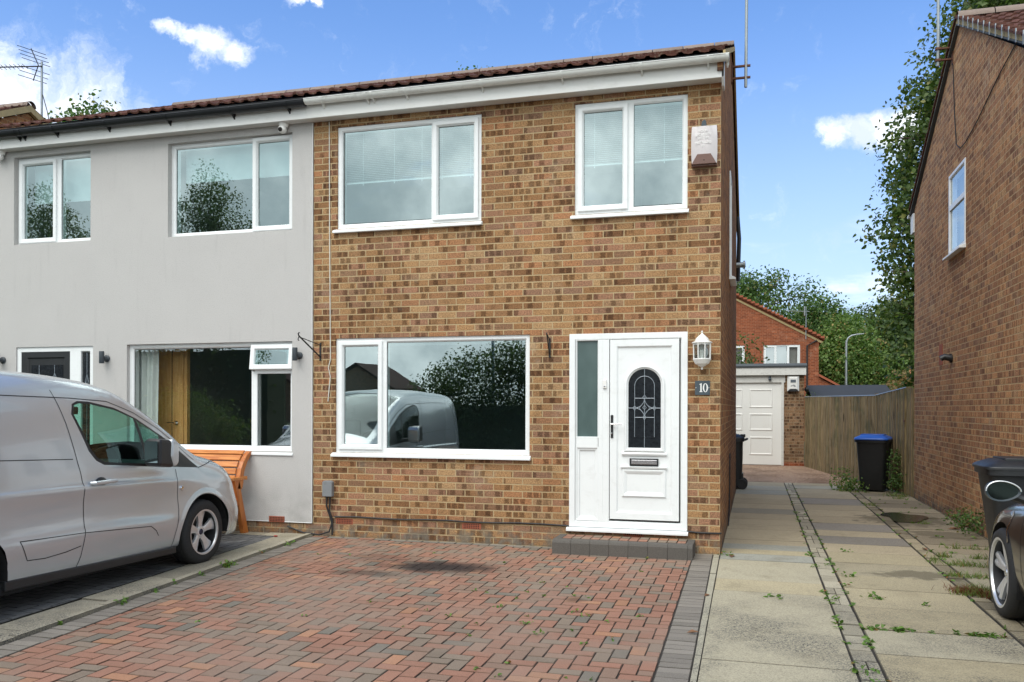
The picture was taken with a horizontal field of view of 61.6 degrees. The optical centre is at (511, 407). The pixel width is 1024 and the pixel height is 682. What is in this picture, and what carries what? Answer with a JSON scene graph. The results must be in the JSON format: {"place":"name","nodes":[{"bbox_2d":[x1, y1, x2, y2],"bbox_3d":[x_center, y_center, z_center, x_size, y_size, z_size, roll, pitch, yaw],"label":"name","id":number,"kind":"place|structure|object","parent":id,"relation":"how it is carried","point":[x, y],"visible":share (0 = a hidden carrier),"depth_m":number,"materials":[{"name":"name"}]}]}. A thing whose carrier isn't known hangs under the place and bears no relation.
{"place":"outdoors","nodes":[
{"label":"outdoors","id":0,"kind":"place"},
{"bbox_2d":[0,101,48,128],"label":"brown gable house","id":1,"kind":"structure","parent":0,"point":[18,112],"depth_m":15.76,"materials":[{"name":"brick"}]},
{"bbox_2d":[0,45,49,124],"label":"tv aerial","id":2,"kind":"object","parent":1,"relation":"attached to","point":[41,81],"visible":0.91,"depth_m":16.15,"materials":[{"name":"metal"}]},
{"bbox_2d":[0,534,273,624],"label":"neighbour driveway","id":3,"kind":"structure","parent":0,"point":[21,604],"depth_m":7.33,"materials":[{"name":"grey concrete"}]},
{"bbox_2d":[0,370,237,595],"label":"silver van","id":4,"kind":"object","parent":3,"relation":"on","point":[74,503],"visible":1,"depth_m":6.92,"materials":[{"name":"paint"}]},
{"bbox_2d":[0,538,690,681],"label":"driveway","id":5,"kind":"structure","parent":0,"point":[251,625],"depth_m":6.07,"materials":[{"name":"red brick"}]},
{"bbox_2d":[195,552,648,679],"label":"paving weeds","id":6,"kind":"object","parent":5,"relation":"on","point":[576,609],"visible":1,"depth_m":6.29,"materials":[{"name":"green plant"}]},
{"bbox_2d":[552,534,694,560],"bbox_3d":[1.175,1.458,9.027,1.450,0.164,0.425,0,0,16],"label":"door step","id":7,"kind":"object","parent":5,"relation":"on","point":[636,547],"depth_m":8.87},
{"bbox_2d":[0,536,712,681],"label":"paving border","id":8,"kind":"object","parent":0,"point":[676,661],"visible":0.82,"depth_m":6.41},
{"bbox_2d":[57,540,295,624],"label":"edge weeds","id":9,"kind":"object","parent":8,"relation":"on","point":[226,564],"visible":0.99,"depth_m":7.79,"materials":[{"name":"green plant"}]},
{"bbox_2d":[0,0,963,333],"label":"sky","id":10,"kind":"structure","parent":0,"point":[822,73],"materials":[{"name":"blue"}]},
{"bbox_2d":[7,483,1023,681],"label":"weeds","id":11,"kind":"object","parent":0,"point":[873,652],"depth_m":6.30,"materials":[{"name":"green plant"}]},
{"bbox_2d":[736,293,838,412],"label":"red brick house","id":12,"kind":"structure","parent":0,"point":[782,339],"depth_m":42.30,"materials":[{"name":"brick"}]},
{"bbox_2d":[736,346,744,362],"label":"window","id":13,"kind":"structure","parent":12,"relation":"in","point":[743,352],"depth_m":42.73,"materials":[{"name":"plastic"}]},
{"bbox_2d":[764,345,799,363],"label":"window","id":14,"kind":"structure","parent":12,"relation":"in","point":[769,346],"depth_m":42.22,"materials":[{"name":"plastic"}]},
{"bbox_2d":[786,306,808,338],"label":"tv aerial","id":15,"kind":"object","parent":12,"relation":"attached to","point":[804,311],"visible":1,"depth_m":41.76,"materials":[{"name":"grey metal"}]},
{"bbox_2d":[742,464,858,483],"bbox_3d":[6.660,1.483,19.837,3.300,0.222,4.640,0,0,16],"label":"garage apron","id":16,"kind":"object","parent":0,"point":[775,473],"visible":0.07,"depth_m":18.89,"materials":[{"name":"beige concrete"}]},
{"bbox_2d":[736,363,806,465],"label":"garage","id":17,"kind":"structure","parent":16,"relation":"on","point":[770,420],"depth_m":20.62,"materials":[{"name":"brick"}]},
{"bbox_2d":[736,383,780,464],"bbox_3d":[5.383,0.373,20.886,2.225,1.975,0.042,0,0,16],"label":"door","id":18,"kind":"structure","parent":17,"relation":"in","point":[758,405],"depth_m":20.70,"materials":[{"name":"white metal"}]},
{"bbox_2d":[787,376,798,390],"bbox_3d":[6.689,-0.584,20.432,0.270,0.375,0.082,0,0,16],"label":"alarm box","id":19,"kind":"object","parent":17,"relation":"attached to","point":[792,383],"visible":1,"depth_m":20.40,"materials":[{"name":"white plastic"}]},
{"bbox_2d":[690,482,1023,681],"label":"path","id":20,"kind":"structure","parent":0,"point":[753,634],"depth_m":6.85,"materials":[{"name":"beige concrete"}]},
{"bbox_2d":[736,433,747,488],"bbox_3d":[4.157,1.011,16.494,0.726,1.052,0.608,0,0,16],"label":"wheelie bin","id":21,"kind":"object","parent":20,"relation":"on","point":[741,482],"visible":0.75,"depth_m":16.21,"materials":[{"name":"plastic"}]},
{"bbox_2d":[829,466,869,492],"bbox_3d":[6.244,1.396,16.000,0.665,0.632,0.822,0,0,6],"label":"weed clump","id":22,"kind":"object","parent":20,"relation":"on","point":[850,483],"visible":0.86,"depth_m":15.97,"materials":[{"name":"green plant"}]},
{"bbox_2d":[804,387,913,496],"bbox_3d":[7.099,0.594,17.663,0.337,1.942,5.514,0,0,0],"label":"timber fence","id":23,"kind":"object","parent":20,"relation":"on","point":[827,448],"visible":0.69,"depth_m":17.80,"materials":[{"name":"brown wood"}]},
{"bbox_2d":[717,488,1006,681],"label":"weeds","id":24,"kind":"object","parent":20,"relation":"on","point":[901,629],"visible":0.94,"depth_m":6.69,"materials":[{"name":"green plant"}]},
{"bbox_2d":[854,434,891,489],"bbox_3d":[6.724,1.008,15.967,0.608,1.052,0.749,0,0,32],"label":"wheelie bin","id":25,"kind":"object","parent":20,"relation":"on","point":[873,454],"visible":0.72,"depth_m":15.73,"materials":[{"name":"plastic"}]},
{"bbox_2d":[881,512,927,521],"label":"puddle water","id":26,"kind":"structure","parent":20,"relation":"on","point":[897,517],"depth_m":11.99,"materials":[{"name":"grey liquid"}]},
{"bbox_2d":[840,488,988,579],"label":"grass tufts","id":27,"kind":"object","parent":20,"relation":"on","point":[961,563],"visible":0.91,"depth_m":8.62,"materials":[{"name":"green plant"}]},
{"bbox_2d":[931,581,991,599],"bbox_3d":[3.821,1.502,7.102,0.393,0.069,0.644,0,0,-37],"label":"red moss patch","id":28,"kind":"object","parent":20,"relation":"on","point":[961,589],"visible":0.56,"depth_m":7.11,"materials":[{"name":"plant"}]},
{"bbox_2d":[943,504,984,535],"bbox_3d":[5.732,1.412,10.819,0.419,0.508,1.332,0,0,16],"label":"weed clump","id":29,"kind":"object","parent":20,"relation":"on","point":[972,521],"visible":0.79,"depth_m":10.56,"materials":[{"name":"green plant"}]},
{"bbox_2d":[949,578,990,597],"bbox_3d":[3.894,1.491,7.089,0.560,0.091,0.464,0,0,16],"label":"grass fringe","id":30,"kind":"object","parent":20,"relation":"on","point":[966,592],"depth_m":7.04,"materials":[{"name":"green plant"}]},
{"bbox_2d":[972,456,1023,549],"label":"wheelie bin","id":31,"kind":"object","parent":20,"relation":"on","point":[1005,468],"visible":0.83,"depth_m":7.76,"materials":[{"name":"plastic"}]},
{"bbox_2d":[984,480,1023,619],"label":"dark saloon","id":32,"kind":"object","parent":20,"relation":"on","point":[1006,565],"visible":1,"depth_m":6.07,"materials":[{"name":"brown paint"}]},
{"label":"ground","id":33,"kind":"structure","parent":0,"visible":0},
{"bbox_2d":[45,89,120,122],"bbox_3d":[-20.201,-6.658,40.219,6.865,16.474,6.501,0,0,16],"label":"sycamore tree","id":34,"kind":"object","parent":33,"relation":"on","point":[86,112],"depth_m":39.91,"materials":[{"name":"green plant"}]},
{"bbox_2d":[0,531,313,645],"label":"concrete edging","id":35,"kind":"object","parent":33,"relation":"on","point":[19,629],"visible":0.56,"depth_m":7.03,"materials":[{"name":"beige concrete"}]},
{"bbox_2d":[186,449,251,532],"bbox_3d":[-4.008,1.014,10.281,1.523,1.007,0.826,0,0,16],"label":"garden bench","id":36,"kind":"object","parent":35,"relation":"on","point":[228,458],"visible":0.23,"depth_m":10.32,"materials":[{"name":"brown wood"}]},
{"bbox_2d":[0,74,426,533],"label":"rendered house","id":37,"kind":"structure","parent":33,"relation":"on","point":[146,247],"depth_m":10.96,"materials":[{"name":"paint"}]},
{"bbox_2d":[0,150,5,160],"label":"security camera","id":38,"kind":"object","parent":37,"relation":"attached to","point":[2,153],"visible":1,"depth_m":11.42,"materials":[{"name":"white plastic"}]},
{"bbox_2d":[0,357,5,363],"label":"cylinder light","id":39,"kind":"object","parent":37,"relation":"attached to","point":[2,360],"visible":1,"depth_m":11.47,"materials":[{"name":"grey metal"}]},
{"bbox_2d":[18,152,90,244],"bbox_3d":[-6.020,-2.756,11.395,1.235,1.165,0.124,0,0,16],"label":"window","id":40,"kind":"structure","parent":37,"relation":"in","point":[59,162],"depth_m":11.37,"materials":[{"name":"plastic"}]},
{"bbox_2d":[35,159,90,204],"bbox_3d":[-5.956,-3.060,11.553,1.130,0.584,0.050,0,0,16],"label":"roller blind","id":41,"kind":"object","parent":37,"relation":"attached to","point":[78,181],"visible":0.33,"depth_m":11.54,"materials":[{"name":"white fabric"}]},
{"bbox_2d":[99,351,109,362],"bbox_3d":[-5.223,-0.649,10.993,0.092,0.155,0.114,0,0,16],"label":"cylinder light","id":42,"kind":"object","parent":37,"relation":"attached to","point":[103,358],"visible":1,"depth_m":10.96,"materials":[{"name":"grey metal"}]},
{"bbox_2d":[139,350,158,441],"bbox_3d":[-4.759,0.190,11.167,0.380,2.150,0.075,0,0,16],"label":"curtain","id":43,"kind":"object","parent":37,"relation":"hanging from","point":[148,379],"visible":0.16,"depth_m":11.15,"materials":[{"name":"white fabric"}]},
{"bbox_2d":[158,349,189,443],"bbox_3d":[-4.566,0.316,11.388,0.590,2.400,0.130,0,0,16],"label":"interior door","id":44,"kind":"structure","parent":37,"relation":"attached to","point":[174,398],"depth_m":11.35,"materials":[{"name":"brown wood"}]},
{"bbox_2d":[130,341,292,455],"bbox_3d":[-3.775,-0.119,10.711,2.420,1.377,0.170,0,0,16],"label":"window","id":45,"kind":"structure","parent":37,"relation":"in","point":[255,365],"depth_m":10.54,"materials":[{"name":"plastic"}]},
{"bbox_2d":[172,134,291,236],"bbox_3d":[-3.453,-2.734,10.666,1.752,1.175,0.124,0,0,16],"label":"window","id":46,"kind":"structure","parent":37,"relation":"in","point":[176,149],"depth_m":10.61,"materials":[{"name":"plastic"}]},
{"bbox_2d":[186,142,288,183],"bbox_3d":[-3.387,-3.113,10.824,1.670,0.464,0.050,0,0,16],"label":"roller blind","id":47,"kind":"object","parent":37,"relation":"attached to","point":[220,164],"visible":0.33,"depth_m":10.86,"materials":[{"name":"white fabric"}]},
{"bbox_2d":[278,122,288,133],"bbox_3d":[-2.737,-3.347,10.276,0.121,0.129,0.136,0,0,16],"label":"security camera","id":48,"kind":"object","parent":37,"relation":"attached to","point":[282,127],"visible":1,"depth_m":10.24,"materials":[{"name":"white plastic"}]},
{"bbox_2d":[292,347,302,360],"bbox_3d":[-2.563,-0.642,10.238,0.092,0.155,0.114,0,0,16],"label":"cylinder light","id":49,"kind":"object","parent":37,"relation":"attached to","point":[296,355],"visible":1,"depth_m":10.20,"materials":[{"name":"grey metal"}]},
{"bbox_2d":[457,61,492,69],"bbox_3d":[-1.633,-5.940,33.976,5.291,15.132,5.746,0,0,32],"label":"ash tree","id":50,"kind":"object","parent":33,"relation":"on","point":[468,67],"depth_m":33.50,"materials":[{"name":"green plant"}]},
{"bbox_2d":[303,40,739,554],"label":"brick house","id":51,"kind":"structure","parent":33,"relation":"on","point":[533,231],"depth_m":9.64,"materials":[{"name":"brick"}]},
{"bbox_2d":[298,332,320,360],"bbox_3d":[-2.367,-0.719,10.042,0.023,0.311,0.426,0,0,24],"label":"basket bracket","id":52,"kind":"object","parent":51,"relation":"attached to","point":[319,344],"visible":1,"depth_m":10.11,"materials":[{"name":"metal"}]},
{"bbox_2d":[322,480,333,496],"bbox_3d":[-2.179,0.953,10.173,0.126,0.187,0.062,0,0,16],"label":"junction box","id":53,"kind":"object","parent":51,"relation":"attached to","point":[327,488],"visible":1,"depth_m":10.15,"materials":[{"name":"grey plastic"}]},
{"bbox_2d":[287,497,332,534],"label":"black cables","id":54,"kind":"object","parent":53,"relation":"hanging from","point":[331,519],"visible":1,"depth_m":10.17,"materials":[{"name":"rubber"}]},
{"bbox_2d":[328,122,330,400],"bbox_3d":[-2.166,-1.738,10.193,0.042,3.321,0.015,0,0,16],"label":"white cable","id":55,"kind":"object","parent":51,"relation":"attached to","point":[329,259],"visible":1,"depth_m":10.19,"materials":[{"name":"plastic"}]},
{"bbox_2d":[332,114,482,233],"bbox_3d":[-1.209,-2.694,9.969,1.849,1.259,0.170,0,0,16],"label":"window","id":56,"kind":"structure","parent":51,"relation":"in","point":[476,120],"depth_m":9.87,"materials":[{"name":"plastic"}]},
{"bbox_2d":[347,126,473,185],"bbox_3d":[-1.157,-2.981,10.076,1.710,0.660,0.039,0,0,16],"label":"venetian blind","id":57,"kind":"object","parent":51,"relation":"attached to","point":[405,179],"visible":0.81,"depth_m":10.11,"materials":[{"name":"white plastic"}]},
{"bbox_2d":[330,335,530,460],"bbox_3d":[-0.950,-0.122,9.894,2.435,1.397,0.170,0,0,16],"label":"window","id":58,"kind":"structure","parent":51,"relation":"in","point":[383,449],"depth_m":10.02,"materials":[{"name":"plastic"}]},
{"bbox_2d":[390,341,525,345],"bbox_3d":[-0.882,-0.754,10.002,2.270,0.042,0.035,0,0,16],"label":"venetian blind","id":59,"kind":"object","parent":51,"relation":"attached to","point":[460,343],"visible":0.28,"depth_m":9.91,"materials":[{"name":"white plastic"}]},
{"bbox_2d":[334,516,721,533],"bbox_3d":[0.043,1.292,9.568,4.456,0.043,0.029,0,0,16],"label":"string course","id":60,"kind":"object","parent":51,"relation":"attached to","point":[491,522],"depth_m":9.68,"materials":[{"name":"brick"}]},
{"bbox_2d":[546,333,550,357],"bbox_3d":[0.389,-0.677,9.269,0.021,0.240,0.409,0,0,8],"label":"basket bracket","id":61,"kind":"object","parent":51,"relation":"attached to","point":[549,345],"visible":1,"depth_m":9.44,"materials":[{"name":"metal"}]},
{"bbox_2d":[603,380,606,387],"bbox_3d":[1.001,-0.259,9.281,0.039,0.090,0.024,0,0,16],"label":"doorbell","id":62,"kind":"object","parent":51,"relation":"attached to","point":[604,383],"visible":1,"depth_m":9.27,"materials":[{"name":"white plastic"}]},
{"bbox_2d":[570,94,688,219],"bbox_3d":[1.268,-2.689,9.266,1.269,1.263,0.170,0,0,16],"label":"window","id":63,"kind":"structure","parent":51,"relation":"in","point":[627,107],"depth_m":9.25,"materials":[{"name":"plastic"}]},
{"bbox_2d":[584,104,681,167],"bbox_3d":[1.315,-2.975,9.375,1.110,0.660,0.039,0,0,16],"label":"venetian blind","id":64,"kind":"object","parent":51,"relation":"attached to","point":[637,161],"visible":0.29,"depth_m":9.34,"materials":[{"name":"white plastic"}]},
{"bbox_2d":[692,331,711,369],"bbox_3d":[1.972,-0.600,8.909,0.210,0.407,0.230,0,0,16],"label":"wall lantern","id":65,"kind":"object","parent":51,"relation":"attached to","point":[702,341],"depth_m":8.85,"materials":[{"name":"white plastic"}]},
{"bbox_2d":[695,381,709,394],"bbox_3d":[1.999,-0.211,9.012,0.154,0.150,0.016,0,0,16],"label":"number plaque","id":66,"kind":"object","parent":51,"relation":"attached to","point":[702,387],"visible":1,"depth_m":9.01,"materials":[{"name":"stone"}]},
{"bbox_2d":[691,119,716,167],"bbox_3d":[2.007,-2.769,8.967,0.268,0.491,0.102,0,0,16],"label":"alarm box","id":67,"kind":"object","parent":51,"relation":"attached to","point":[703,145],"visible":1,"depth_m":8.94,"materials":[{"name":"plastic"}]},
{"bbox_2d":[728,453,730,525],"bbox_3d":[2.910,1.075,11.517,0.022,0.892,0.908,0,0,16],"label":"side cable","id":68,"kind":"object","parent":51,"relation":"attached to","point":[729,488],"visible":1,"depth_m":11.81,"materials":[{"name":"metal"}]},
{"bbox_2d":[729,171,736,285],"bbox_3d":[3.107,-2.539,12.229,0.170,1.512,0.716,0,0,16],"label":"window","id":69,"kind":"structure","parent":51,"relation":"in","point":[732,279],"depth_m":11.92,"materials":[{"name":"plastic"}]},
{"bbox_2d":[736,216,740,281],"bbox_3d":[4.218,-2.963,16.012,0.106,1.204,0.080,0,0,16],"label":"downpipe","id":70,"kind":"object","parent":51,"relation":"attached to","point":[738,230],"visible":0.92,"depth_m":15.98,"materials":[{"name":"plastic"}]},
{"bbox_2d":[731,0,749,87],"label":"aerial mast","id":71,"kind":"object","parent":51,"relation":"attached to","point":[746,65],"visible":1,"depth_m":12.48,"materials":[{"name":"grey metal"}]},
{"bbox_2d":[736,261,745,268],"bbox_3d":[4.180,-2.613,15.679,0.160,0.146,0.150,0,0,16],"label":"flue outlet","id":72,"kind":"object","parent":51,"relation":"attached to","point":[741,264],"visible":1,"depth_m":15.64,"materials":[{"name":"grey metal"}]},
{"bbox_2d":[736,331,769,363],"bbox_3d":[7.506,-0.413,28.246,2.142,4.272,1.986,0,0,16],"label":"leafy shrub","id":73,"kind":"object","parent":33,"relation":"on","point":[738,358],"visible":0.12,"depth_m":28.13,"materials":[{"name":"green plant"}]},
{"bbox_2d":[736,264,827,325],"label":"maple tree","id":74,"kind":"object","parent":33,"relation":"on","point":[749,288],"visible":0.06,"depth_m":51.68,"materials":[{"name":"green plant"}]},
{"bbox_2d":[784,284,883,368],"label":"maple tree","id":75,"kind":"object","parent":33,"relation":"on","point":[830,310],"visible":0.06,"depth_m":54.42,"materials":[{"name":"green plant"}]},
{"bbox_2d":[806,385,890,447],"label":"garden shed","id":76,"kind":"structure","parent":33,"relation":"on","point":[829,390],"depth_m":22.37,"materials":[{"name":"fabric"}]},
{"bbox_2d":[814,304,890,386],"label":"bushy tree","id":77,"kind":"object","parent":33,"relation":"on","point":[832,350],"visible":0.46,"depth_m":49.61,"materials":[{"name":"green plant"}]},
{"bbox_2d":[845,333,863,384],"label":"street lamp","id":78,"kind":"object","parent":33,"relation":"on","point":[846,341],"visible":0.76,"depth_m":47.89,"materials":[{"name":"grey metal"}]},
{"bbox_2d":[846,290,913,363],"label":"dense tree","id":79,"kind":"object","parent":33,"relation":"on","point":[883,319],"visible":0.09,"depth_m":57.81,"materials":[{"name":"green plant"}]},
{"bbox_2d":[855,335,913,389],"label":"bushy tree","id":80,"kind":"object","parent":33,"relation":"on","point":[902,367],"visible":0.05,"depth_m":48.43,"materials":[{"name":"green plant"}]},
{"bbox_2d":[883,448,906,493],"bbox_3d":[6.998,1.182,15.475,0.617,0.935,0.675,0,0,16],"label":"weed bush","id":81,"kind":"object","parent":33,"relation":"on","point":[895,478],"visible":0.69,"depth_m":15.49,"materials":[{"name":"green plant"}]},
{"bbox_2d":[881,366,913,390],"bbox_3d":[18.373,-0.302,38.518,4.916,3.974,4.399,0,0,38],"label":"rowan bush","id":82,"kind":"object","parent":33,"relation":"on","point":[894,387],"visible":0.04,"depth_m":38.64,"materials":[{"name":"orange plant"}]},
{"bbox_2d":[852,0,1023,388],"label":"poplar tree","id":83,"kind":"object","parent":33,"relation":"on","point":[905,172],"visible":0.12,"depth_m":23.07,"materials":[{"name":"green plant"}]},
{"bbox_2d":[907,4,1023,538],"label":"brown brick house","id":84,"kind":"structure","parent":33,"relation":"on","point":[966,211],"depth_m":11.04,"materials":[{"name":"brick"}]},
{"bbox_2d":[939,344,942,364],"bbox_3d":[6.371,-0.792,12.748,0.016,0.310,0.240,0,0,16],"label":"wall vent","id":85,"kind":"object","parent":84,"relation":"attached to","point":[940,352],"depth_m":12.76,"materials":[{"name":"brown plastic"}]},
{"bbox_2d":[935,0,953,66],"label":"aerial mast","id":86,"kind":"object","parent":84,"relation":"attached to","point":[938,59],"visible":0.94,"depth_m":12.06,"materials":[{"name":"grey metal"}]},
{"bbox_2d":[939,354,952,362],"bbox_3d":[6.088,-0.699,12.049,0.178,0.128,0.130,0,0,16],"label":"flue pipe","id":87,"kind":"object","parent":84,"relation":"attached to","point":[947,357],"visible":1,"depth_m":12.02,"materials":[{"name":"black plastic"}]},
{"bbox_2d":[942,157,965,260],"bbox_3d":[6.094,-2.697,11.754,0.170,1.182,1.046,0,0,16],"label":"window","id":88,"kind":"structure","parent":84,"relation":"in","point":[957,180],"depth_m":11.77,"materials":[{"name":"plastic"}]},
{"bbox_2d":[952,30,1022,147],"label":"aerial cable","id":89,"kind":"object","parent":84,"relation":"attached to","point":[985,102],"visible":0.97,"depth_m":10.96,"materials":[{"name":"rubber"}]}
]}

